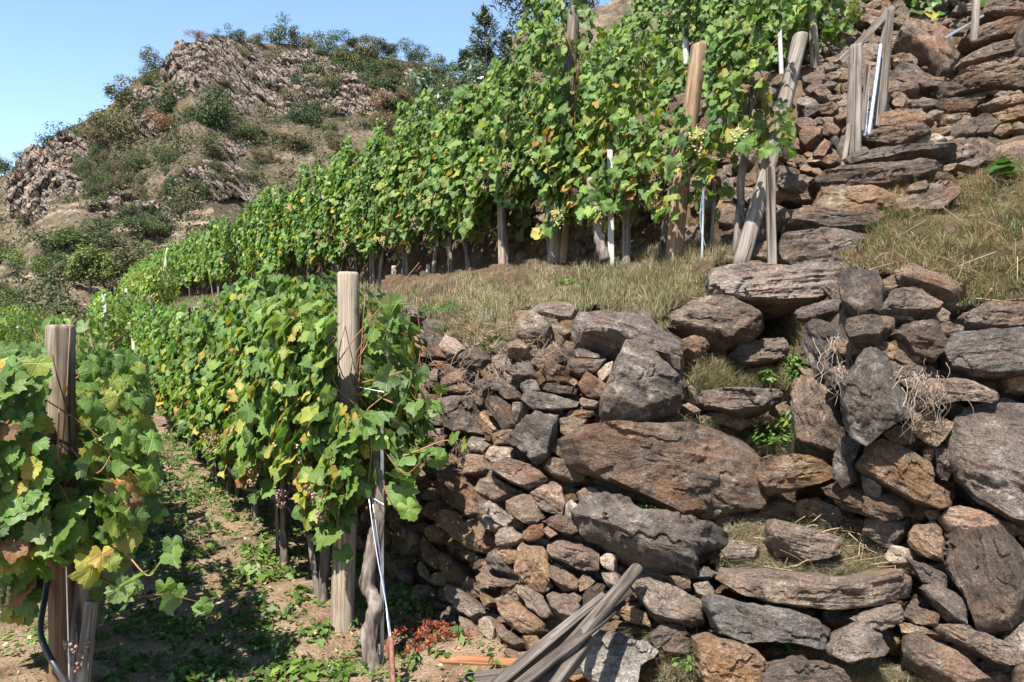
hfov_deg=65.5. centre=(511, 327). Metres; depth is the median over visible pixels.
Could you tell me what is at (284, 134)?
bush
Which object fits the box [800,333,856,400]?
root tangle
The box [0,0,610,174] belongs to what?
sky
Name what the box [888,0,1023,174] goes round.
dry stone wall
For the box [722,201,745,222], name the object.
black hose
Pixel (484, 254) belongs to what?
terrace
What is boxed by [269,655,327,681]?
weed
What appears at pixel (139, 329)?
grapevine
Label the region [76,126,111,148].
bush
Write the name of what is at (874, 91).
metal tube
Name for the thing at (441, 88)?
bush
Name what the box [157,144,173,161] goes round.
bush
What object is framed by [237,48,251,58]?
bush
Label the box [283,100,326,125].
bush
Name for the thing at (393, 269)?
wooden stake
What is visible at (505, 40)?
conifer
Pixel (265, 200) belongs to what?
grapevine
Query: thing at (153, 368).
grapevine
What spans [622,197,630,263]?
wooden stake
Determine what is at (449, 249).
wooden stake
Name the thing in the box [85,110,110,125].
bush
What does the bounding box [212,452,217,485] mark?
wooden stake
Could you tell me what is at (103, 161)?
bush
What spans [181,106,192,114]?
bush
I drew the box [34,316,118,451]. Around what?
grapevine
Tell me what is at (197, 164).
bush
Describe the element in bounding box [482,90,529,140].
grapevine
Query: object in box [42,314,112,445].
grapevine
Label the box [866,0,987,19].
grapevine
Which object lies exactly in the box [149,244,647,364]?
dry grass
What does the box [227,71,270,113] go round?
rock outcrop
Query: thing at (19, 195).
rock outcrop
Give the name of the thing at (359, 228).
grapevine
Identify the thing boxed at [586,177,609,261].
vine trunk
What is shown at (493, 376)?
root tangle
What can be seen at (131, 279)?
grapevine
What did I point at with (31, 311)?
grapevine
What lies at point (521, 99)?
grapevine
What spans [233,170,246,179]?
bush
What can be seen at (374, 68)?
bush
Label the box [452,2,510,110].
conifer
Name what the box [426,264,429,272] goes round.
wooden stake
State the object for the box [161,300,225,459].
grapevine
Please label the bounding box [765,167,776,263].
wooden stake
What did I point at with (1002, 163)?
weed
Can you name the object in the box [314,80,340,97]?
bush
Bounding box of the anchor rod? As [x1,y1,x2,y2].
[385,636,395,681]
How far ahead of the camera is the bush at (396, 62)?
191.77 m
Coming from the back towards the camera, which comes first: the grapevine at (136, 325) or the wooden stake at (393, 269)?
the grapevine at (136, 325)
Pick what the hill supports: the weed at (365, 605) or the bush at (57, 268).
the bush at (57, 268)
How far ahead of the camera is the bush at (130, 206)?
123.19 m
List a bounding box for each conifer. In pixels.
[447,47,479,111]
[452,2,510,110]
[494,28,514,107]
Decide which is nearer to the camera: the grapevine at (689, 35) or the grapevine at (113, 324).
the grapevine at (689, 35)
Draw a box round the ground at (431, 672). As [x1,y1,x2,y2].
[0,335,526,681]
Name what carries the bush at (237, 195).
on the hill
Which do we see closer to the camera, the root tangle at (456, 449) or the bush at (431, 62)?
the root tangle at (456, 449)
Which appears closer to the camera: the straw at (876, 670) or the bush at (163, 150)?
the straw at (876, 670)
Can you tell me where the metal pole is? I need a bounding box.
[380,424,383,661]
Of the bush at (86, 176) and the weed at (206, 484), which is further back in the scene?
the bush at (86, 176)
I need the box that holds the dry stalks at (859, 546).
[714,508,908,571]
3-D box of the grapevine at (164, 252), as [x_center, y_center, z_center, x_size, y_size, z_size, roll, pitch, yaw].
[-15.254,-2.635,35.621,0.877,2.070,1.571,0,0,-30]
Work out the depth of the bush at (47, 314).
85.57 m
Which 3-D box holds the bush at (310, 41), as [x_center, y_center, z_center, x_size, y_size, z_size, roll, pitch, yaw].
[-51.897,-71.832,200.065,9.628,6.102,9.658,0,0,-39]
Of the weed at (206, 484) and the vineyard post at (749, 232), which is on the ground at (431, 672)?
the weed at (206, 484)
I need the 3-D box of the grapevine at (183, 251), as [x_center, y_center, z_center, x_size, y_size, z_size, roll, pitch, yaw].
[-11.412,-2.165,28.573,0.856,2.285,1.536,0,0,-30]
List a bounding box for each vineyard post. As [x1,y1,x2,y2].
[45,324,75,681]
[146,296,153,309]
[181,307,190,338]
[330,271,359,631]
[548,5,579,262]
[559,191,572,261]
[665,42,706,263]
[732,31,807,263]
[807,0,819,67]
[969,0,980,44]
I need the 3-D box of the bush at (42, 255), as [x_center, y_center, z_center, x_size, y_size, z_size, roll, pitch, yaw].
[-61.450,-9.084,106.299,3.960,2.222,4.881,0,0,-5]
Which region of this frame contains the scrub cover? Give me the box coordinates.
[0,39,460,342]
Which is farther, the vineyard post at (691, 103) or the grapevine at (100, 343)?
the vineyard post at (691, 103)
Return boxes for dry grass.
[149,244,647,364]
[366,230,734,343]
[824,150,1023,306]
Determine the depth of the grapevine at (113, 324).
22.32 m
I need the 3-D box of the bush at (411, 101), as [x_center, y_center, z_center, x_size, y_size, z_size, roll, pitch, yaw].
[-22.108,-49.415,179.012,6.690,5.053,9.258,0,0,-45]
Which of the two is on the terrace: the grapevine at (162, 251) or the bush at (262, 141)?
the grapevine at (162, 251)
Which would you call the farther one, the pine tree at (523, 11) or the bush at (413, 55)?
the bush at (413, 55)
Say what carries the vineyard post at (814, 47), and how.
on the terraced slope
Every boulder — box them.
[581,630,658,681]
[663,294,763,356]
[892,18,960,78]
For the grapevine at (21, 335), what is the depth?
16.70 m
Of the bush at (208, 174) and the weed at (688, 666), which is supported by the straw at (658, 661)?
the weed at (688, 666)
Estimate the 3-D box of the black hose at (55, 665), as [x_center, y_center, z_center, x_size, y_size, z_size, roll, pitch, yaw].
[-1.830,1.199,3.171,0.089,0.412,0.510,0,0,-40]
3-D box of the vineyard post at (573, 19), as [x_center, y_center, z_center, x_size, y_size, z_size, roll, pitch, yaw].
[0.441,-1.562,6.822,0.135,2.396,0.120,4,0,0]
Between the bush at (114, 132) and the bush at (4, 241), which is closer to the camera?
the bush at (4, 241)
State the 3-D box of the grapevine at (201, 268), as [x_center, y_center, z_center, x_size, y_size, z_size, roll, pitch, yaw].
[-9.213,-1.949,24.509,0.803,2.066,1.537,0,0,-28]
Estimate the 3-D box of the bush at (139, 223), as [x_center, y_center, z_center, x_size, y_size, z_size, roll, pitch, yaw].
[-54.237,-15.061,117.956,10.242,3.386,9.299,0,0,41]
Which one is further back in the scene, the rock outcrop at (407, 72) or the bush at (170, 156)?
the rock outcrop at (407, 72)
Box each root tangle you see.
[427,324,501,405]
[445,440,474,468]
[463,363,513,412]
[518,335,579,372]
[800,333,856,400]
[828,368,844,403]
[890,358,975,437]
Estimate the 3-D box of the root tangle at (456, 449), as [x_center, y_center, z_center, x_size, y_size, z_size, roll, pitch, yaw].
[-0.241,0.702,4.483,0.273,0.221,0.126,0,0,0]
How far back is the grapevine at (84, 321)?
6.83 m
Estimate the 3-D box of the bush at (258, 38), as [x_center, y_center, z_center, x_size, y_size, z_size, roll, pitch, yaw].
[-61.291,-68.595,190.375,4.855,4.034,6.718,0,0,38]
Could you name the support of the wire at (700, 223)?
hanging from the metal stake at (702, 223)
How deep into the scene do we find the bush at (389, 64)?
190.20 m
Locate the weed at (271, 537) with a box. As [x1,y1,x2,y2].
[259,525,303,541]
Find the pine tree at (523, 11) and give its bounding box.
[489,0,598,35]
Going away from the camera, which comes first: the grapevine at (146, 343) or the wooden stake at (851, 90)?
the wooden stake at (851, 90)
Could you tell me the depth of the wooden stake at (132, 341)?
14.99 m
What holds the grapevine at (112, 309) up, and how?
on the ground at (431, 672)
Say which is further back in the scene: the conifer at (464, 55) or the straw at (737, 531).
the conifer at (464, 55)
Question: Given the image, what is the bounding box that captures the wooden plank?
[873,8,893,127]
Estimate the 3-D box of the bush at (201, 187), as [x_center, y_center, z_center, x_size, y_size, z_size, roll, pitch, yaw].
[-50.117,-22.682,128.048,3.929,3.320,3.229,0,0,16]
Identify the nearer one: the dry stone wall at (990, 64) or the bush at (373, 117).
the dry stone wall at (990, 64)
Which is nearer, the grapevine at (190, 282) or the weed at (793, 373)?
the weed at (793, 373)
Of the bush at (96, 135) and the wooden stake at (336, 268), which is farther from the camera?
the bush at (96, 135)
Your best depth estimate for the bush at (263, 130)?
158.87 m
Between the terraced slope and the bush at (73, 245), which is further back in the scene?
the bush at (73, 245)
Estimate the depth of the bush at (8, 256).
114.59 m
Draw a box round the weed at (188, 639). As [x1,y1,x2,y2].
[149,613,229,646]
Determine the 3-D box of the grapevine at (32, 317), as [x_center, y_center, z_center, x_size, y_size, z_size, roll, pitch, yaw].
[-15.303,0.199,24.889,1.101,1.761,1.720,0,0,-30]
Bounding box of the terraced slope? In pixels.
[381,0,1023,681]
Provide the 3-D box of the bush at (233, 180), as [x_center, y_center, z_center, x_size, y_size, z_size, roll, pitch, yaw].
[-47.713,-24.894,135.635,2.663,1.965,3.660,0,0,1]
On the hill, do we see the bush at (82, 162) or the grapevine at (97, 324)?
the bush at (82, 162)
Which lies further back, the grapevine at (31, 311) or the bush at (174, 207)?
the bush at (174, 207)
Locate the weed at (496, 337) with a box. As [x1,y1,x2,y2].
[479,334,502,355]
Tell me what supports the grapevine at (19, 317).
on the ground at (431, 672)
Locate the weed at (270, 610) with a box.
[246,600,279,617]
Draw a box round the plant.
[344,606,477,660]
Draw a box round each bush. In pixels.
[0,154,12,175]
[0,237,11,245]
[0,243,17,261]
[0,283,30,306]
[0,294,37,316]
[1,248,26,265]
[2,257,28,271]
[11,149,28,163]
[14,208,35,225]
[20,257,63,276]
[23,218,125,251]
[29,305,79,320]
[31,252,55,260]
[33,119,82,145]
[36,262,55,277]
[37,251,71,264]
[44,258,71,276]
[56,225,80,233]
[59,241,80,251]
[62,244,116,291]
[65,162,77,174]
[72,153,86,165]
[73,165,85,177]
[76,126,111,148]
[77,158,95,173]
[79,157,93,170]
[79,195,104,208]
[80,168,101,189]
[81,223,106,232]
[82,162,105,177]
[84,156,94,170]
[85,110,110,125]
[86,177,100,196]
[87,103,143,142]
[89,139,108,160]
[89,242,113,251]
[92,169,110,179]
[93,216,116,224]
[94,149,109,166]
[95,158,112,170]
[95,175,109,189]
[95,180,109,195]
[95,240,161,276]
[96,193,107,199]
[102,73,141,106]
[103,161,120,175]
[104,232,133,245]
[106,158,126,175]
[107,179,113,188]
[108,214,174,236]
[110,174,125,189]
[113,177,125,190]
[117,200,139,217]
[119,149,141,171]
[121,171,140,187]
[126,151,150,169]
[127,80,187,117]
[128,182,149,192]
[128,185,146,198]
[135,173,146,185]
[138,44,168,70]
[138,64,160,85]
[138,191,154,203]
[141,107,176,131]
[141,204,154,215]
[142,210,166,222]
[146,226,172,236]
[149,218,161,228]
[150,146,165,157]
[152,181,170,198]
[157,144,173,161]
[159,165,168,173]
[161,183,173,197]
[162,171,174,187]
[164,149,180,163]
[170,84,235,128]
[170,201,182,212]
[171,196,180,204]
[178,165,187,178]
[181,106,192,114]
[182,29,208,40]
[190,177,210,195]
[191,132,227,159]
[191,158,200,169]
[192,172,221,181]
[193,55,208,61]
[204,162,218,169]
[207,28,228,39]
[209,158,223,171]
[214,167,228,173]
[219,80,231,85]
[220,173,239,184]
[224,22,247,40]
[225,175,239,185]
[229,190,241,197]
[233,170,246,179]
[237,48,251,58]
[237,123,260,137]
[241,170,258,180]
[244,157,264,163]
[245,69,256,79]
[248,32,270,46]
[248,134,266,142]
[251,150,275,163]
[253,127,267,134]
[255,148,273,158]
[262,11,300,43]
[271,131,289,139]
[274,157,285,163]
[278,87,311,102]
[278,138,298,147]
[279,134,311,150]
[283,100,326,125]
[288,24,325,48]
[289,74,303,84]
[295,138,313,150]
[297,57,325,73]
[304,70,338,88]
[309,98,329,114]
[311,36,338,59]
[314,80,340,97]
[314,119,338,129]
[315,76,340,95]
[319,104,341,115]
[322,131,342,138]
[324,135,347,147]
[325,28,372,47]
[325,57,357,73]
[325,103,340,117]
[328,44,364,70]
[328,70,344,84]
[352,35,380,60]
[353,42,379,63]
[353,109,405,128]
[356,69,368,81]
[358,53,388,77]
[363,37,389,54]
[363,56,391,69]
[364,69,395,93]
[364,77,380,87]
[367,89,393,113]
[371,58,403,72]
[371,74,391,86]
[373,36,413,56]
[375,68,401,82]
[377,111,396,119]
[378,96,409,112]
[380,96,400,109]
[382,127,394,137]
[387,53,408,74]
[391,85,411,102]
[398,82,415,97]
[402,72,425,95]
[404,43,430,62]
[406,94,422,112]
[417,52,446,74]
[429,80,449,98]
[432,53,460,76]
[437,63,459,85]
[437,78,458,86]
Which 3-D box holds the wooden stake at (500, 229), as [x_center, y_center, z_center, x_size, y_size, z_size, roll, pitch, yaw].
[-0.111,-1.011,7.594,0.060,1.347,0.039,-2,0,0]
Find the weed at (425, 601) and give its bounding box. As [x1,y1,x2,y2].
[386,588,430,614]
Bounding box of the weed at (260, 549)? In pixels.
[239,543,276,558]
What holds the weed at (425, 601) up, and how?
on the ground at (431, 672)
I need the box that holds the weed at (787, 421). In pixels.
[774,409,793,432]
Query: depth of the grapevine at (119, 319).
20.48 m
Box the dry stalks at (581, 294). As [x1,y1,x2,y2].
[407,239,733,339]
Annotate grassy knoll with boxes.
[512,0,694,103]
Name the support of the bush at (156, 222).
on the hill
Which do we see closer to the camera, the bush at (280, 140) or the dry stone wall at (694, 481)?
the dry stone wall at (694, 481)
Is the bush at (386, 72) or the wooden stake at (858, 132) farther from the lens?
the bush at (386, 72)
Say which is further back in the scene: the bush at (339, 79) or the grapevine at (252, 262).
the bush at (339, 79)
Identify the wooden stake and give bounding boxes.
[75,600,98,681]
[101,294,107,325]
[131,337,134,352]
[163,248,168,278]
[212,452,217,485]
[235,488,238,501]
[274,486,279,555]
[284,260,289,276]
[307,533,318,597]
[334,261,338,288]
[369,252,375,289]
[391,266,396,274]
[404,252,407,275]
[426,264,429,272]
[447,236,452,272]
[497,203,503,264]
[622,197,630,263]
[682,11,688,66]
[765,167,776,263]
[841,123,851,164]
[846,44,857,156]
[855,43,862,152]
[862,64,870,130]
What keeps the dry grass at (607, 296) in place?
on the terraced slope
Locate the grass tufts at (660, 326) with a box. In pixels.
[430,302,682,349]
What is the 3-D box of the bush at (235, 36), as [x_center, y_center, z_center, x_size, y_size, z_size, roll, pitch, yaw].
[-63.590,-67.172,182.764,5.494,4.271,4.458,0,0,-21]
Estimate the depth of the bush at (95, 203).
124.40 m
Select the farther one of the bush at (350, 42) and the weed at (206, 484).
the bush at (350, 42)
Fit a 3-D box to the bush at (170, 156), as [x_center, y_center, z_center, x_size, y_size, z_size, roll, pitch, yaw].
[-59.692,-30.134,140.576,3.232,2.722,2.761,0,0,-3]
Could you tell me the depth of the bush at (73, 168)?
140.24 m
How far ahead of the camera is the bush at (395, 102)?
174.86 m
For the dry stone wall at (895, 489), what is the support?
on the terraced slope
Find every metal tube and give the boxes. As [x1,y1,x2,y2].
[862,86,869,136]
[867,44,882,135]
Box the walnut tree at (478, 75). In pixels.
[403,57,496,140]
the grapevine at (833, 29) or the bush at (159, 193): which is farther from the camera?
the bush at (159, 193)
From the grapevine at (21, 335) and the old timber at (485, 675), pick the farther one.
the grapevine at (21, 335)
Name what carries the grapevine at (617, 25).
on the terrace
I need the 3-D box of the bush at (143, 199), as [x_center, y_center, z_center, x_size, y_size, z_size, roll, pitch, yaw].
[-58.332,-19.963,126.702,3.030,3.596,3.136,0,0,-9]
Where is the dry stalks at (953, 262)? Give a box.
[840,169,1023,312]
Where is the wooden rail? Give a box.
[837,5,895,64]
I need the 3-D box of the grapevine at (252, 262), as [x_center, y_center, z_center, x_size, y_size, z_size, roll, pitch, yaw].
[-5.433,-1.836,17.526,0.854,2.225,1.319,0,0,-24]
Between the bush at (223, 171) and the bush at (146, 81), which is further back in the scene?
the bush at (146, 81)
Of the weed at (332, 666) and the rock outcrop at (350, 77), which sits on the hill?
the rock outcrop at (350, 77)
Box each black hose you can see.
[37,564,69,681]
[220,454,312,511]
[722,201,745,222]
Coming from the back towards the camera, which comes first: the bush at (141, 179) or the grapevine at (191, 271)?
the bush at (141, 179)
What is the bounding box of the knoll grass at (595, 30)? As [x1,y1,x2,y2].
[510,0,654,81]
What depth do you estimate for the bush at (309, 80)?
177.33 m
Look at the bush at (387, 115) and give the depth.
170.92 m
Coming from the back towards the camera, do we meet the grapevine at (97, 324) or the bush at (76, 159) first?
the bush at (76, 159)
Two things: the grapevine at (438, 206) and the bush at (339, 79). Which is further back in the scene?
the bush at (339, 79)
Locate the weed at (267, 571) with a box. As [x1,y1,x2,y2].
[226,559,285,582]
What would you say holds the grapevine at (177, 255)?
on the terrace
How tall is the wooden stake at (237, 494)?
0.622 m
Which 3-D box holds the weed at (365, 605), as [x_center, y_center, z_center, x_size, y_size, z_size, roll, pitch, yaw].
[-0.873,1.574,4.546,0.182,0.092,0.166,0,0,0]
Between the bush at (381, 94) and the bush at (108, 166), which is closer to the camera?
the bush at (108, 166)
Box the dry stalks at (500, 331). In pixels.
[421,297,557,358]
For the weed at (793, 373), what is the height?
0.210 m
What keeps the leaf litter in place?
on the ground at (431, 672)
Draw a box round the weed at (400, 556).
[386,548,411,564]
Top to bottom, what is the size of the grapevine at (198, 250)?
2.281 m
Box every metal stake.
[701,180,704,256]
[710,182,715,250]
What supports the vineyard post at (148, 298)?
on the terrace
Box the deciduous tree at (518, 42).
[502,26,593,78]
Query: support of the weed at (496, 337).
on the dry stone wall at (694, 481)
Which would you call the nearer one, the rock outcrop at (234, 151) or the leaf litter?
the leaf litter
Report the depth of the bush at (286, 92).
173.77 m
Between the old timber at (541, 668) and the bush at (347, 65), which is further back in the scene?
the bush at (347, 65)
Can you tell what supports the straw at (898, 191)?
on the terraced slope
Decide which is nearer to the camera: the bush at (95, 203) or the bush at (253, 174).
the bush at (95, 203)
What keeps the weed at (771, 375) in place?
on the straw at (724, 370)
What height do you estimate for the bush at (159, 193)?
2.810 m
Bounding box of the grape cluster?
[63,632,90,673]
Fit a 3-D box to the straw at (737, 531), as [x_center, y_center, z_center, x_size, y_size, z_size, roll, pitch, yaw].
[1.373,1.018,3.817,1.112,0.340,0.856,0,0,0]
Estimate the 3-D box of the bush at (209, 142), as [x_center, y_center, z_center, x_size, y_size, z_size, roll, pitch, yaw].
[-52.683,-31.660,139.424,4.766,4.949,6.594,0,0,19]
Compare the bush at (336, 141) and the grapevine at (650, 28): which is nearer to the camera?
the grapevine at (650, 28)
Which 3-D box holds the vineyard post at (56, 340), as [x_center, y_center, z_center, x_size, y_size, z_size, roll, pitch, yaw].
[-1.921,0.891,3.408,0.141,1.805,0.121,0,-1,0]
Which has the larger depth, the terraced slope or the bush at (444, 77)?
the bush at (444, 77)
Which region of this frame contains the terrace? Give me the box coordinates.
[158,8,780,555]
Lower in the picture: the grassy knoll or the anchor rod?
the anchor rod
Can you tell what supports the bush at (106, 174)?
on the hill
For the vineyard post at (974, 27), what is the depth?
7.17 m
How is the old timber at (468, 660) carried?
on the ground at (431, 672)
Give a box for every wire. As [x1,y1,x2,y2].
[66,567,69,680]
[369,498,390,635]
[371,495,389,635]
[700,195,706,249]
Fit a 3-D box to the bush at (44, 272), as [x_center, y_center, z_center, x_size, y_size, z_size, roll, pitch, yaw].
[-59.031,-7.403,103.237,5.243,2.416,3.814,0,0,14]
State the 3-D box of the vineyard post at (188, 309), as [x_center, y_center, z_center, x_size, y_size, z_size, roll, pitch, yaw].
[-4.103,0.043,9.999,0.103,0.601,0.102,2,0,0]
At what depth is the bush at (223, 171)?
135.67 m
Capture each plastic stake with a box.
[607,150,613,267]
[778,29,783,73]
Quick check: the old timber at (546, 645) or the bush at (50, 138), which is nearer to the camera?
the old timber at (546, 645)
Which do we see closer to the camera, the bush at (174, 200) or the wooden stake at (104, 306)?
the wooden stake at (104, 306)
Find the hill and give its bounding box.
[0,43,464,325]
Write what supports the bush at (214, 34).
on the hill
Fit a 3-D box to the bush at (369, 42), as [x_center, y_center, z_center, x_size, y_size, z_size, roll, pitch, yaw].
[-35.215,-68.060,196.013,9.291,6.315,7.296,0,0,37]
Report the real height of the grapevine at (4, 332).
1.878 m
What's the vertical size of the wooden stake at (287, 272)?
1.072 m
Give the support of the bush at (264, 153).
on the hill
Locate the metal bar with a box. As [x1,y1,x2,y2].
[944,14,983,38]
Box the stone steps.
[647,108,1023,681]
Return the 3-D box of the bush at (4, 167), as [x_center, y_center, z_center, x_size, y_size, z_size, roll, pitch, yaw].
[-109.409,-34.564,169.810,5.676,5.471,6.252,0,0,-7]
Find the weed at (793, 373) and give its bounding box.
[780,349,806,380]
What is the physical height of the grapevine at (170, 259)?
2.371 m
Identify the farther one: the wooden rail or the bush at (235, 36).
the bush at (235, 36)
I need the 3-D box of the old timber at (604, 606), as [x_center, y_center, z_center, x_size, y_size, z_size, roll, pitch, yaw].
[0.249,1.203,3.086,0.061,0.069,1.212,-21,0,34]
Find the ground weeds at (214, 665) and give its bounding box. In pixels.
[0,431,506,681]
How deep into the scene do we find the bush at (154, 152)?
144.70 m
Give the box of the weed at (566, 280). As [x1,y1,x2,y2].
[554,278,586,284]
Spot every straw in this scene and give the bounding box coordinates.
[611,622,709,681]
[648,411,718,429]
[683,352,798,404]
[702,498,935,585]
[726,413,828,456]
[760,245,855,262]
[762,311,806,353]
[791,643,929,681]
[880,180,960,216]
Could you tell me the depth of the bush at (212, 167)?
133.90 m
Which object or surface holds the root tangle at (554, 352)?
on the dry stone wall at (694, 481)
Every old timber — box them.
[439,655,517,668]
[461,665,582,681]
[490,592,605,681]
[514,608,615,681]
[536,563,642,681]
[549,636,592,681]
[614,587,633,607]
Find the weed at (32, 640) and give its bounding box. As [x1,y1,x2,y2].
[0,616,47,648]
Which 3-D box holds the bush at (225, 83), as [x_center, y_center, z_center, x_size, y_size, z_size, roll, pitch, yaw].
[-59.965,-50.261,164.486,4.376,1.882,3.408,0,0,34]
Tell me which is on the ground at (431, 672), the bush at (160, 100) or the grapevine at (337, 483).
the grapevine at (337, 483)
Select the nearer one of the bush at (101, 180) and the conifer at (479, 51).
the conifer at (479, 51)
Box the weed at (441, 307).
[400,302,476,313]
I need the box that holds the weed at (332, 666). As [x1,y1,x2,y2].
[306,653,360,675]
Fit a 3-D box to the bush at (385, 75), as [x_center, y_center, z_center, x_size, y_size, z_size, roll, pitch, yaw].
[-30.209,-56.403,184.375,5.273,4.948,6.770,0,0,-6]
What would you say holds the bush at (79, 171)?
on the hill
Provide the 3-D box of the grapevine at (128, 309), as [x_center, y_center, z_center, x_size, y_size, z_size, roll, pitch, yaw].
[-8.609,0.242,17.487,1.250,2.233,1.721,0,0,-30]
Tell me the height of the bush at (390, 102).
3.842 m
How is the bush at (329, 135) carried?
on the hill
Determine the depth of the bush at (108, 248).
110.82 m
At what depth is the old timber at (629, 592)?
3.66 m
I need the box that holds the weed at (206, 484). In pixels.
[185,474,235,490]
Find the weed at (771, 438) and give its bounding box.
[738,420,795,446]
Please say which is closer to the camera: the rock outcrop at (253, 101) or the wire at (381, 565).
the wire at (381, 565)
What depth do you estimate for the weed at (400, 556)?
5.04 m
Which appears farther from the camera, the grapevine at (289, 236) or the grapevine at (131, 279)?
the grapevine at (131, 279)
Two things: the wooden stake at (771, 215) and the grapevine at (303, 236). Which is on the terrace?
the grapevine at (303, 236)
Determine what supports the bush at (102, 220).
on the hill
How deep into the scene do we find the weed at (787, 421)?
4.23 m
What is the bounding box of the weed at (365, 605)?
[355,593,367,608]
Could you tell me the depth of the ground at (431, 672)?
4.35 m
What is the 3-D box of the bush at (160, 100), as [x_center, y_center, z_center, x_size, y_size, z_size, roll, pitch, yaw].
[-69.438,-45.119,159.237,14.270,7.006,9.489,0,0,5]
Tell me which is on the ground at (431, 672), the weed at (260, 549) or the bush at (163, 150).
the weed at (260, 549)
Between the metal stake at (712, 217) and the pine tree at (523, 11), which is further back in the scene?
the pine tree at (523, 11)
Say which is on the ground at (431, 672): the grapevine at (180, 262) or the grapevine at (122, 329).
the grapevine at (122, 329)
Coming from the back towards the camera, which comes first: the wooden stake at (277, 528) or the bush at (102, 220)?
the bush at (102, 220)
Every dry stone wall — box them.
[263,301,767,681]
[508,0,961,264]
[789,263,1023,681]
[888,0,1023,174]
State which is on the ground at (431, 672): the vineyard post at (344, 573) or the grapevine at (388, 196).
the vineyard post at (344, 573)
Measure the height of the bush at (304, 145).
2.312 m
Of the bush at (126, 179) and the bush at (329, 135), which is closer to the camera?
the bush at (126, 179)
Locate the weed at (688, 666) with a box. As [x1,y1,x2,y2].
[670,653,694,671]
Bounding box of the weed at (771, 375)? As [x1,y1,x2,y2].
[756,368,780,385]
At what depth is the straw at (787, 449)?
4.32 m
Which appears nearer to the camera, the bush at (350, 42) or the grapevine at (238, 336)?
the grapevine at (238, 336)
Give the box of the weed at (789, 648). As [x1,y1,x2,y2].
[775,643,799,654]
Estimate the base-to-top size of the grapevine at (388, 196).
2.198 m
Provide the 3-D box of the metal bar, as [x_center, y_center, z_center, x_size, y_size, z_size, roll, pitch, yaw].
[4.084,-2.715,7.186,0.813,0.024,0.026,-32,0,-32]
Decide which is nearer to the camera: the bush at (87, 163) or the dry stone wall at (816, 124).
the dry stone wall at (816, 124)
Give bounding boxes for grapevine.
[0,308,37,345]
[0,309,35,345]
[0,311,31,345]
[0,316,24,349]
[0,323,213,681]
[1,305,40,343]
[2,312,28,348]
[3,306,40,344]
[6,306,42,342]
[9,303,43,336]
[34,314,124,457]
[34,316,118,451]
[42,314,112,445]
[64,318,104,439]
[86,291,119,348]
[87,291,128,347]
[87,299,128,342]
[92,294,135,347]
[93,287,137,348]
[93,289,145,350]
[112,301,120,350]
[116,303,141,346]
[117,300,126,343]
[119,302,149,349]
[120,300,154,348]
[122,274,128,298]
[122,302,130,345]
[124,268,136,289]
[124,309,149,347]
[125,265,138,293]
[128,269,153,290]
[129,270,160,299]
[129,301,162,355]
[130,302,165,348]
[131,262,162,301]
[134,261,167,302]
[134,308,180,413]
[137,259,171,305]
[140,254,185,304]
[140,306,175,422]
[141,263,177,303]
[143,305,181,430]
[148,302,201,437]
[153,309,214,450]
[159,247,165,270]
[161,245,175,288]
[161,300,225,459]
[165,244,182,290]
[168,240,180,297]
[170,320,230,474]
[173,244,190,298]
[174,242,197,298]
[177,240,196,295]
[177,295,232,497]
[179,237,200,295]
[182,231,208,295]
[187,226,208,296]
[191,231,220,294]
[195,277,275,521]
[197,232,224,296]
[203,217,234,294]
[206,229,238,283]
[212,212,250,290]
[213,261,375,562]
[232,204,269,278]
[232,273,404,601]
[244,196,279,276]
[253,186,295,289]
[259,183,305,275]
[269,191,325,283]
[277,162,331,276]
[290,263,466,671]
[294,163,351,280]
[306,153,368,271]
[323,135,388,287]
[342,116,413,286]
[363,118,445,275]
[391,87,484,273]
[417,89,523,269]
[438,46,574,264]
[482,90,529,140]
[485,0,623,260]
[498,89,572,139]
[525,58,625,131]
[531,25,675,262]
[571,22,659,140]
[592,89,735,261]
[600,0,713,127]
[627,9,692,114]
[647,0,784,112]
[667,5,714,90]
[675,0,796,255]
[704,0,865,75]
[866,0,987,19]
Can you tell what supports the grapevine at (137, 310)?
on the ground at (431, 672)
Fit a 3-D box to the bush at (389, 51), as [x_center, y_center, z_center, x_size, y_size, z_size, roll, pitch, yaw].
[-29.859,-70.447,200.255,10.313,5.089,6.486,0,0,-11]
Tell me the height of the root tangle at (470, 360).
0.494 m
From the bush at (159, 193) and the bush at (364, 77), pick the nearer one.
the bush at (159, 193)
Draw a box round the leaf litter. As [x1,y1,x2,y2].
[3,430,504,681]
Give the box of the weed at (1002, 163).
[981,155,1023,179]
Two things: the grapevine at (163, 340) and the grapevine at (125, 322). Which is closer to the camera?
the grapevine at (163, 340)
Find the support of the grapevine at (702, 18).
on the terrace
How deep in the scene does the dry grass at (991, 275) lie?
4.39 m
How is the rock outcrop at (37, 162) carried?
on the hill
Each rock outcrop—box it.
[2,172,53,223]
[6,143,85,195]
[45,129,97,172]
[81,191,180,222]
[128,85,167,136]
[159,45,210,101]
[160,34,267,83]
[181,159,261,202]
[215,140,247,162]
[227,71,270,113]
[243,51,313,115]
[271,47,335,87]
[299,64,365,115]
[330,84,380,117]
[374,77,402,106]
[401,70,422,82]
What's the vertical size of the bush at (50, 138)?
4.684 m
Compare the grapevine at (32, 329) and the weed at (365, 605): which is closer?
the weed at (365, 605)
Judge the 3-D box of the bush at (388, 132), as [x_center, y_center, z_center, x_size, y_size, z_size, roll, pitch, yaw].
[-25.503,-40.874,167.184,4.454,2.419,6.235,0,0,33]

